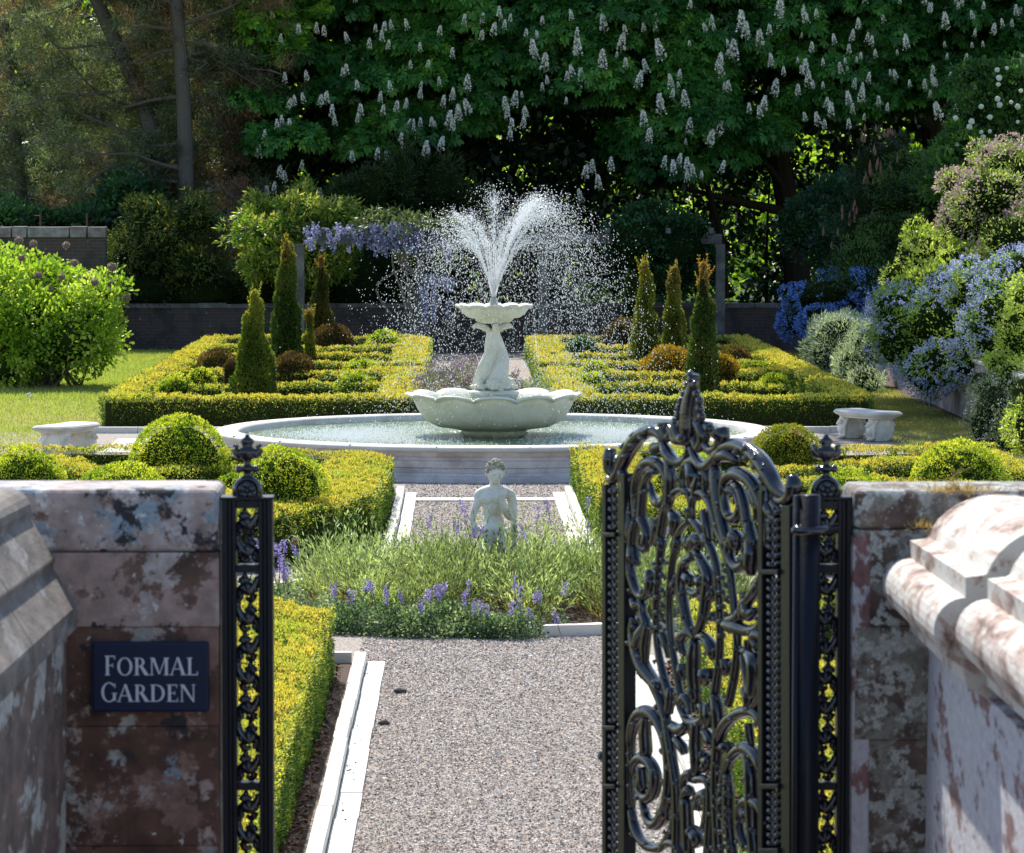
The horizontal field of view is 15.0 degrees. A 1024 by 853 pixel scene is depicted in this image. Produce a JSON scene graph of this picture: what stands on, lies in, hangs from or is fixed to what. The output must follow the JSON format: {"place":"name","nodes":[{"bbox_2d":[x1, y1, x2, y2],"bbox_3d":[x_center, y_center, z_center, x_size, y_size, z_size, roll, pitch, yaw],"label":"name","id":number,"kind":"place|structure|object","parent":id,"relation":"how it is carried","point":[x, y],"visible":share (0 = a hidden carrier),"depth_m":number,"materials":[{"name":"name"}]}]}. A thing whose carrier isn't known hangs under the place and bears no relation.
{"place":"outdoors","nodes":[
{"label":"outdoors","id":0,"kind":"place"},
{"bbox_2d":[105,186,239,296],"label":"bush","id":1,"kind":"object","parent":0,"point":[161,238],"visible":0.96,"depth_m":98.18,"materials":[{"name":"green plant"}]},
{"bbox_2d":[0,441,385,476],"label":"clipped hedge","id":2,"kind":"object","parent":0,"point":[101,459],"visible":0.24,"depth_m":52.33,"materials":[{"name":"green plant"}]},
{"bbox_2d":[194,14,295,199],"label":"dark yew bush","id":3,"kind":"object","parent":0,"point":[263,172],"visible":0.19,"depth_m":105.70,"materials":[{"name":"green plant"}]},
{"bbox_2d":[315,130,499,231],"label":"bush","id":4,"kind":"object","parent":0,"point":[434,186],"visible":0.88,"depth_m":101.02,"materials":[{"name":"green plant"}]},
{"bbox_2d":[220,9,607,168],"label":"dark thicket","id":5,"kind":"object","parent":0,"point":[578,130],"visible":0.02,"depth_m":110.12,"materials":[{"name":"green plant"}]},
{"bbox_2d":[0,353,1016,852],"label":"gravel path","id":6,"kind":"structure","parent":0,"point":[352,643],"depth_m":29.17,"materials":[{"name":"gravel"}]},
{"bbox_2d":[32,421,99,453],"bbox_3d":[-6.769,0.198,59.548,0.676,0.483,1.319,1,4,21],"label":"stone bench","id":7,"kind":"object","parent":6,"relation":"on","point":[77,433],"visible":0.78,"depth_m":59.15,"materials":[{"name":"stone"}]},
{"bbox_2d":[306,652,384,852],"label":"stone kerb","id":8,"kind":"structure","parent":6,"relation":"on","point":[342,836],"depth_m":27.43,"materials":[{"name":"stone"}]},
{"bbox_2d":[383,486,416,555],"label":"stone kerb","id":9,"kind":"structure","parent":6,"relation":"on","point":[408,503],"depth_m":48.59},
{"bbox_2d":[397,354,567,391],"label":"lavender","id":10,"kind":"object","parent":6,"relation":"on","point":[532,385],"visible":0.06,"depth_m":67.95,"materials":[{"name":"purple plant"}]},
{"bbox_2d":[396,352,527,391],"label":"faded flowers","id":11,"kind":"object","parent":10,"relation":"in","point":[458,370],"visible":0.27,"depth_m":67.85,"materials":[{"name":"grey plant"}]},
{"bbox_2d":[398,483,569,552],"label":"gravel chippings","id":12,"kind":"object","parent":6,"relation":"on","point":[464,488],"visible":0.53,"depth_m":49.86,"materials":[{"name":"gravel"}]},
{"bbox_2d":[216,413,768,482],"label":"fountain pool","id":13,"kind":"structure","parent":6,"relation":"on","point":[468,463],"depth_m":54.23,"materials":[{"name":"stone"}]},
{"bbox_2d":[244,421,742,444],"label":"water","id":14,"kind":"structure","parent":13,"relation":"in","point":[530,436],"depth_m":58.33,"materials":[{"name":"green liquid"}]},
{"bbox_2d":[247,384,733,444],"bbox_3d":[-0.269,-0.228,58.054,7.406,0.756,7.242,0,4,-1],"label":"water splash","id":15,"kind":"object","parent":14,"relation":"on","point":[351,437],"visible":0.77,"depth_m":58.00,"materials":[{"name":"white"}]},
{"bbox_2d":[405,298,582,436],"bbox_3d":[-0.269,-0.847,58.060,2.654,2.152,2.654,0,4,-1],"label":"fountain","id":16,"kind":"object","parent":14,"relation":"on","point":[502,415],"visible":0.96,"depth_m":57.56,"materials":[{"name":"stone"}]},
{"bbox_2d":[277,182,733,441],"bbox_3d":[0.044,-1.794,57.740,6.741,3.904,5.983,-2,4,-29],"label":"water spray","id":17,"kind":"object","parent":14,"relation":"on","point":[496,279],"visible":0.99,"depth_m":57.84,"materials":[{"name":"white"}]},
{"bbox_2d":[277,663,745,852],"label":"soil bed","id":18,"kind":"object","parent":6,"relation":"on","point":[297,826],"visible":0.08,"depth_m":26.91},
{"bbox_2d":[326,634,700,852],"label":"gravel chippings","id":19,"kind":"object","parent":6,"relation":"on","point":[449,712],"visible":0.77,"depth_m":28.72,"materials":[{"name":"gravel"}]},
{"bbox_2d":[636,655,704,852],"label":"stone kerb","id":20,"kind":"structure","parent":6,"relation":"on","point":[643,695],"depth_m":28.74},
{"bbox_2d":[833,408,902,440],"bbox_3d":[5.733,-0.029,63.241,0.676,0.483,1.319,-2,4,-29],"label":"stone bench","id":21,"kind":"object","parent":6,"relation":"on","point":[880,425],"visible":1,"depth_m":62.89,"materials":[{"name":"stone"}]},
{"bbox_2d":[0,353,1022,457],"bbox_3d":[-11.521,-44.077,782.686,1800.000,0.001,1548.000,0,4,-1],"label":"lawn","id":22,"kind":"structure","parent":0,"point":[73,419],"depth_m":70.55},
{"bbox_2d":[0,226,107,350],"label":"tall brick wall","id":23,"kind":"structure","parent":22,"relation":"on","point":[87,248],"depth_m":96.05,"materials":[{"name":"brick"}]},
{"bbox_2d":[0,236,139,389],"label":"hydrangea","id":24,"kind":"object","parent":22,"relation":"on","point":[56,327],"visible":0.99,"depth_m":78.96,"materials":[{"name":"green plant"}]},
{"bbox_2d":[0,348,180,447],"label":"grass","id":25,"kind":"structure","parent":22,"relation":"on","point":[27,431],"depth_m":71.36,"materials":[{"name":"green plant"}]},
{"bbox_2d":[295,227,724,340],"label":"pergola","id":26,"kind":"object","parent":22,"relation":"on","point":[716,239],"visible":0.59,"depth_m":95.10,"materials":[{"name":"grey wood"}]},
{"bbox_2d":[303,201,485,335],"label":"wisteria","id":27,"kind":"object","parent":26,"relation":"attached to","point":[406,221],"visible":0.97,"depth_m":94.78,"materials":[{"name":"purple plant"}]},
{"bbox_2d":[578,195,727,304],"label":"climbing bush","id":28,"kind":"object","parent":26,"relation":"attached to","point":[639,230],"visible":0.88,"depth_m":95.22,"materials":[{"name":"green plant"}]},
{"bbox_2d":[109,302,918,349],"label":"back wall","id":29,"kind":"structure","parent":22,"relation":"on","point":[177,326],"depth_m":98.00,"materials":[{"name":"brick"}]},
{"bbox_2d":[851,314,1023,419],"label":"border wall","id":30,"kind":"structure","parent":22,"relation":"on","point":[952,401],"depth_m":70.18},
{"bbox_2d":[772,162,859,277],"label":"green shrub","id":31,"kind":"object","parent":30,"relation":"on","point":[811,213],"visible":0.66,"depth_m":96.47,"materials":[{"name":"green plant"}]},
{"bbox_2d":[773,265,883,345],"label":"ceanothus","id":32,"kind":"object","parent":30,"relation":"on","point":[806,304],"visible":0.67,"depth_m":90.66,"materials":[{"name":"blue plant"}]},
{"bbox_2d":[101,349,1022,852],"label":"soil","id":33,"kind":"structure","parent":0,"point":[573,615],"depth_m":31.04,"materials":[{"name":"soil"}]},
{"bbox_2d":[0,442,67,480],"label":"topiary dome","id":34,"kind":"structure","parent":33,"relation":"on","point":[29,467],"depth_m":45.90,"materials":[{"name":"green plant"}]},
{"bbox_2d":[76,460,164,479],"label":"topiary dome","id":35,"kind":"structure","parent":33,"relation":"on","point":[138,469],"depth_m":42.49,"materials":[{"name":"green plant"}]},
{"bbox_2d":[97,334,228,426],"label":"clipped hedge","id":36,"kind":"object","parent":33,"relation":"on","point":[148,379],"visible":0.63,"depth_m":70.67,"materials":[{"name":"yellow plant"}]},
{"bbox_2d":[126,412,231,479],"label":"topiary dome","id":37,"kind":"structure","parent":33,"relation":"on","point":[184,444],"depth_m":48.77,"materials":[{"name":"green plant"}]},
{"bbox_2d":[228,281,278,400],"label":"topiary cone","id":38,"kind":"object","parent":33,"relation":"on","point":[253,359],"visible":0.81,"depth_m":68.37,"materials":[{"name":"green plant"}]},
{"bbox_2d":[111,391,419,426],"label":"clipped hedge","id":39,"kind":"object","parent":33,"relation":"on","point":[214,413],"visible":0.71,"depth_m":65.77,"materials":[{"name":"green plant"}]},
{"bbox_2d":[163,364,395,389],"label":"clipped hedge","id":40,"kind":"object","parent":33,"relation":"on","point":[324,372],"visible":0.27,"depth_m":74.34,"materials":[{"name":"green plant"}]},
{"bbox_2d":[237,443,333,516],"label":"topiary dome","id":41,"kind":"structure","parent":33,"relation":"on","point":[281,476],"depth_m":43.33,"materials":[{"name":"green plant"}]},
{"bbox_2d":[237,599,335,852],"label":"clipped hedge","id":42,"kind":"object","parent":33,"relation":"on","point":[304,665],"visible":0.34,"depth_m":27.78,"materials":[{"name":"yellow plant"}]},
{"bbox_2d":[269,233,304,362],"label":"topiary cone","id":43,"kind":"object","parent":33,"relation":"on","point":[285,335],"visible":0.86,"depth_m":80.84,"materials":[{"name":"green plant"}]},
{"bbox_2d":[186,378,390,401],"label":"clipped hedge","id":44,"kind":"object","parent":33,"relation":"on","point":[306,390],"visible":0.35,"depth_m":70.05,"materials":[{"name":"green plant"}]},
{"bbox_2d":[211,174,366,289],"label":"golden shrub","id":45,"kind":"object","parent":33,"relation":"on","point":[272,221],"visible":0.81,"depth_m":96.91,"materials":[{"name":"green plant"}]},
{"bbox_2d":[274,350,319,387],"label":"topiary dome","id":46,"kind":"structure","parent":33,"relation":"on","point":[295,363],"depth_m":73.81,"materials":[{"name":"brown plant"}]},
{"bbox_2d":[237,489,371,564],"bbox_3d":[-4.047,1.179,42.157,7.152,0.711,2.565,-3,4,-38],"label":"clipped hedge","id":47,"kind":"object","parent":33,"relation":"on","point":[304,521],"visible":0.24,"depth_m":42.95,"materials":[{"name":"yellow plant"}]},
{"bbox_2d":[310,251,334,336],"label":"topiary cone","id":48,"kind":"object","parent":33,"relation":"on","point":[323,312],"visible":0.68,"depth_m":90.87,"materials":[{"name":"green plant"}]},
{"bbox_2d":[317,451,396,543],"bbox_3d":[-1.967,0.839,47.729,1.038,0.719,6.142,0,4,1],"label":"clipped hedge","id":49,"kind":"object","parent":33,"relation":"on","point":[350,473],"visible":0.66,"depth_m":47.10,"materials":[{"name":"yellow plant"}]},
{"bbox_2d":[376,363,428,400],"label":"clipped hedge","id":50,"kind":"object","parent":33,"relation":"on","point":[390,372],"visible":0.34,"depth_m":70.99,"materials":[{"name":"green plant"}]},
{"bbox_2d":[388,334,433,380],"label":"clipped hedge","id":51,"kind":"object","parent":33,"relation":"on","point":[406,353],"visible":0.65,"depth_m":83.12,"materials":[{"name":"yellow plant"}]},
{"bbox_2d":[237,494,697,640],"bbox_3d":[-0.638,1.280,37.848,4.847,1.069,5.402,0,4,-1],"label":"catmint","id":52,"kind":"object","parent":33,"relation":"on","point":[403,622],"depth_m":35.66,"materials":[{"name":"plant"}]},
{"bbox_2d":[470,458,516,601],"bbox_3d":[-0.178,1.019,38.636,0.481,1.416,0.440,0,4,-1],"label":"garden statue","id":53,"kind":"object","parent":33,"relation":"on","point":[494,495],"visible":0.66,"depth_m":38.56,"materials":[{"name":"stone"}]},
{"bbox_2d":[257,578,744,636],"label":"stone kerb","id":54,"kind":"structure","parent":33,"relation":"on","point":[583,629],"depth_m":35.61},
{"bbox_2d":[281,491,757,622],"bbox_3d":[0.134,1.191,38.339,4.922,1.167,5.101,0,4,-1],"label":"lavender","id":55,"kind":"object","parent":33,"relation":"on","point":[407,570],"visible":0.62,"depth_m":37.30,"materials":[{"name":"green plant"}]},
{"bbox_2d":[523,334,577,384],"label":"clipped hedge","id":56,"kind":"object","parent":33,"relation":"on","point":[557,356],"visible":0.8,"depth_m":83.88,"materials":[{"name":"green plant"}]},
{"bbox_2d":[538,364,600,400],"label":"clipped hedge","id":57,"kind":"object","parent":33,"relation":"on","point":[554,372],"visible":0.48,"depth_m":70.97,"materials":[{"name":"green plant"}]},
{"bbox_2d":[569,442,652,539],"bbox_3d":[1.333,0.778,48.658,1.073,0.720,7.935,0,4,-1],"label":"clipped hedge","id":58,"kind":"object","parent":33,"relation":"on","point":[587,475],"visible":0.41,"depth_m":48.63,"materials":[{"name":"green plant"}]},
{"bbox_2d":[627,255,660,366],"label":"topiary cone","id":59,"kind":"object","parent":33,"relation":"on","point":[647,298],"visible":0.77,"depth_m":80.87,"materials":[{"name":"green plant"}]},
{"bbox_2d":[636,343,689,378],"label":"topiary dome","id":60,"kind":"structure","parent":33,"relation":"on","point":[675,360],"depth_m":74.76,"materials":[{"name":"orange plant"}]},
{"bbox_2d":[660,259,687,356],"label":"topiary cone","id":61,"kind":"object","parent":33,"relation":"on","point":[671,317],"visible":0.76,"depth_m":82.88,"materials":[{"name":"green plant"}]},
{"bbox_2d":[582,377,790,400],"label":"clipped hedge","id":62,"kind":"object","parent":33,"relation":"on","point":[668,391],"visible":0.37,"depth_m":69.96,"materials":[{"name":"green plant"}]},
{"bbox_2d":[574,364,798,389],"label":"clipped hedge","id":63,"kind":"object","parent":33,"relation":"on","point":[748,378],"visible":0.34,"depth_m":74.45,"materials":[{"name":"green plant"}]},
{"bbox_2d":[684,253,722,400],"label":"topiary cone","id":64,"kind":"object","parent":33,"relation":"on","point":[702,324],"visible":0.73,"depth_m":68.40,"materials":[{"name":"green plant"}]},
{"bbox_2d":[568,390,861,425],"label":"clipped hedge","id":65,"kind":"object","parent":33,"relation":"on","point":[766,412],"visible":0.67,"depth_m":65.90,"materials":[{"name":"green plant"}]},
{"bbox_2d":[617,493,835,573],"bbox_3d":[3.805,1.175,42.266,7.443,0.715,2.544,2,4,34],"label":"clipped hedge","id":66,"kind":"object","parent":33,"relation":"on","point":[652,510],"visible":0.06,"depth_m":42.75,"materials":[{"name":"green plant"}]},
{"bbox_2d":[676,598,834,852],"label":"clipped hedge","id":67,"kind":"object","parent":33,"relation":"on","point":[735,735],"visible":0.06,"depth_m":27.48,"materials":[{"name":"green plant"}]},
{"bbox_2d":[747,422,822,474],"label":"topiary dome","id":68,"kind":"structure","parent":33,"relation":"on","point":[786,446],"depth_m":49.33,"materials":[{"name":"green plant"}]},
{"bbox_2d":[725,333,876,424],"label":"clipped hedge","id":69,"kind":"object","parent":33,"relation":"on","point":[807,377],"visible":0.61,"depth_m":73.48,"materials":[{"name":"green plant"}]},
{"bbox_2d":[732,451,933,500],"bbox_3d":[4.161,0.738,49.416,3.496,0.724,0.831,-3,5,-44],"label":"clipped hedge","id":70,"kind":"object","parent":33,"relation":"on","point":[898,471],"visible":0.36,"depth_m":49.52,"materials":[{"name":"green plant"}]},
{"bbox_2d":[795,306,890,391],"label":"daisy bush","id":71,"kind":"object","parent":33,"relation":"on","point":[834,341],"visible":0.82,"depth_m":80.60,"materials":[{"name":"green plant"}]},
{"bbox_2d":[820,144,953,297],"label":"green shrub","id":72,"kind":"object","parent":33,"relation":"on","point":[896,201],"visible":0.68,"depth_m":91.43,"materials":[{"name":"green plant"}]},
{"bbox_2d":[786,352,1023,459],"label":"grass","id":73,"kind":"structure","parent":33,"relation":"on","point":[894,403],"depth_m":67.81,"materials":[{"name":"green plant"}]},
{"bbox_2d":[852,241,1023,406],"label":"ceanothus","id":74,"kind":"object","parent":33,"relation":"on","point":[936,344],"visible":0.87,"depth_m":69.16,"materials":[{"name":"blue plant"}]},
{"bbox_2d":[909,437,1013,480],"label":"topiary dome","id":75,"kind":"structure","parent":33,"relation":"on","point":[945,461],"depth_m":46.36,"materials":[{"name":"green plant"}]},
{"bbox_2d":[931,131,1023,263],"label":"pink shrub","id":76,"kind":"object","parent":33,"relation":"on","point":[990,205],"visible":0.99,"depth_m":75.62,"materials":[{"name":"green plant"}]},
{"bbox_2d":[958,364,1023,452],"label":"daisy bush","id":77,"kind":"object","parent":33,"relation":"on","point":[986,414],"visible":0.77,"depth_m":61.73,"materials":[{"name":"green plant"}]},
{"bbox_2d":[981,268,1023,454],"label":"leafy shrub","id":78,"kind":"object","parent":33,"relation":"on","point":[1008,356],"visible":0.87,"depth_m":63.44,"materials":[{"name":"green plant"}]},
{"bbox_2d":[471,278,784,302],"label":"woodland floor","id":79,"kind":"structure","parent":0,"point":[745,282],"depth_m":156.82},
{"bbox_2d":[0,163,176,238],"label":"elder bush","id":80,"kind":"object","parent":79,"relation":"on","point":[102,207],"visible":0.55,"depth_m":101.85,"materials":[{"name":"green plant"}]},
{"bbox_2d":[0,0,177,276],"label":"pine tree","id":81,"kind":"object","parent":79,"relation":"on","point":[22,194],"visible":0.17,"depth_m":108.59,"materials":[{"name":"green plant"}]},
{"bbox_2d":[0,0,230,239],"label":"dark thicket","id":82,"kind":"object","parent":79,"relation":"on","point":[86,19],"visible":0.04,"depth_m":117.05,"materials":[{"name":"green plant"}]},
{"bbox_2d":[0,0,311,277],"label":"pine tree","id":83,"kind":"object","parent":79,"relation":"on","point":[33,99],"visible":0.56,"depth_m":104.63,"materials":[{"name":"green plant"}]},
{"bbox_2d":[10,0,322,281],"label":"pine tree","id":84,"kind":"object","parent":79,"relation":"on","point":[182,144],"visible":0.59,"depth_m":103.61,"materials":[{"name":"green plant"}]},
{"bbox_2d":[108,244,425,313],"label":"dark yew bush","id":85,"kind":"object","parent":79,"relation":"on","point":[371,266],"visible":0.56,"depth_m":98.44,"materials":[{"name":"green plant"}]},
{"bbox_2d":[207,0,570,297],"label":"horse chestnut","id":86,"kind":"object","parent":79,"relation":"on","point":[428,77],"visible":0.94,"depth_m":104.66,"materials":[{"name":"green plant"}]},
{"bbox_2d":[216,132,615,302],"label":"dark thicket","id":87,"kind":"object","parent":79,"relation":"on","point":[491,162],"visible":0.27,"depth_m":107.23,"materials":[{"name":"green plant"}]},
{"bbox_2d":[3,0,1023,302],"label":"wood","id":88,"kind":"object","parent":79,"relation":"on","point":[813,158],"visible":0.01,"depth_m":138.61,"materials":[{"name":"green plant"}]},
{"bbox_2d":[3,0,1023,280],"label":"background trees","id":89,"kind":"object","parent":79,"relation":"on","point":[811,144],"depth_m":169.34,"materials":[{"name":"green plant"}]},
{"bbox_2d":[501,0,846,298],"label":"horse chestnut","id":90,"kind":"object","parent":79,"relation":"on","point":[651,86],"visible":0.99,"depth_m":104.71,"materials":[{"name":"green plant"}]},
{"bbox_2d":[584,135,909,302],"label":"dark thicket","id":91,"kind":"object","parent":79,"relation":"on","point":[743,233],"visible":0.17,"depth_m":111.41,"materials":[{"name":"green plant"}]},
{"bbox_2d":[774,0,1023,241],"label":"horse chestnut","id":92,"kind":"object","parent":79,"relation":"on","point":[876,59],"visible":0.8,"depth_m":104.75,"materials":[{"name":"green plant"}]},
{"bbox_2d":[737,3,1023,147],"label":"tree","id":93,"kind":"object","parent":92,"relation":"attached to","point":[752,90],"visible":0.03,"depth_m":112.24,"materials":[{"name":"green plant"}]},
{"bbox_2d":[639,440,999,470],"bbox_3d":[4.154,0.544,52.628,5.067,0.706,1.232,0,4,-4],"label":"clipped hedge","id":94,"kind":"object","parent":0,"point":[724,466],"visible":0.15,"depth_m":52.50,"materials":[{"name":"green plant"}]},
{"bbox_2d":[819,123,911,281],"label":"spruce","id":95,"kind":"object","parent":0,"point":[868,163],"visible":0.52,"depth_m":93.97,"materials":[{"name":"green plant"}]},
{"bbox_2d":[866,214,1001,339],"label":"variegated shrub","id":96,"kind":"object","parent":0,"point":[924,250],"visible":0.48,"depth_m":76.11,"materials":[{"name":"green plant"}]},
{"bbox_2d":[906,50,1023,212],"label":"snowball shrub","id":97,"kind":"object","parent":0,"point":[997,109],"visible":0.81,"depth_m":88.70,"materials":[{"name":"green plant"}]},
{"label":"terrace","id":98,"kind":"structure","parent":0,"visible":0},
{"bbox_2d":[0,488,77,852],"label":"wing wall","id":99,"kind":"structure","parent":98,"relation":"on","point":[38,618],"depth_m":9.62,"materials":[{"name":"stone"}]},
{"bbox_2d":[0,480,224,852],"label":"gate wall","id":100,"kind":"structure","parent":98,"relation":"on","point":[138,560],"depth_m":10.57,"materials":[{"name":"stone"}]},
{"bbox_2d":[91,641,208,711],"bbox_3d":[-0.980,0.678,10.552,0.318,0.192,0.024,0,4,-1],"label":"garden sign","id":101,"kind":"object","parent":100,"relation":"attached to","point":[150,676],"visible":1,"depth_m":10.54,"materials":[{"name":"metal"}]},
{"bbox_2d":[220,434,274,852],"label":"iron side panel","id":102,"kind":"object","parent":100,"relation":"attached to","point":[247,490],"visible":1,"depth_m":10.62,"materials":[{"name":"black paint"}]},
{"bbox_2d":[843,481,1023,852],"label":"gate wall","id":103,"kind":"structure","parent":98,"relation":"on","point":[889,665],"depth_m":10.56,"materials":[{"name":"stone"}]},
{"bbox_2d":[810,434,852,852],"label":"iron side panel","id":104,"kind":"object","parent":103,"relation":"attached to","point":[825,486],"visible":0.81,"depth_m":10.62,"materials":[{"name":"black paint"}]},
{"bbox_2d":[597,370,839,852],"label":"iron gate","id":105,"kind":"structure","parent":104,"relation":"attached to","point":[784,818],"depth_m":10.99,"materials":[{"name":"metal"}]},
{"bbox_2d":[883,494,1023,852],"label":"wing wall","id":106,"kind":"structure","parent":98,"relation":"on","point":[953,586],"depth_m":9.07,"materials":[{"name":"stone"}]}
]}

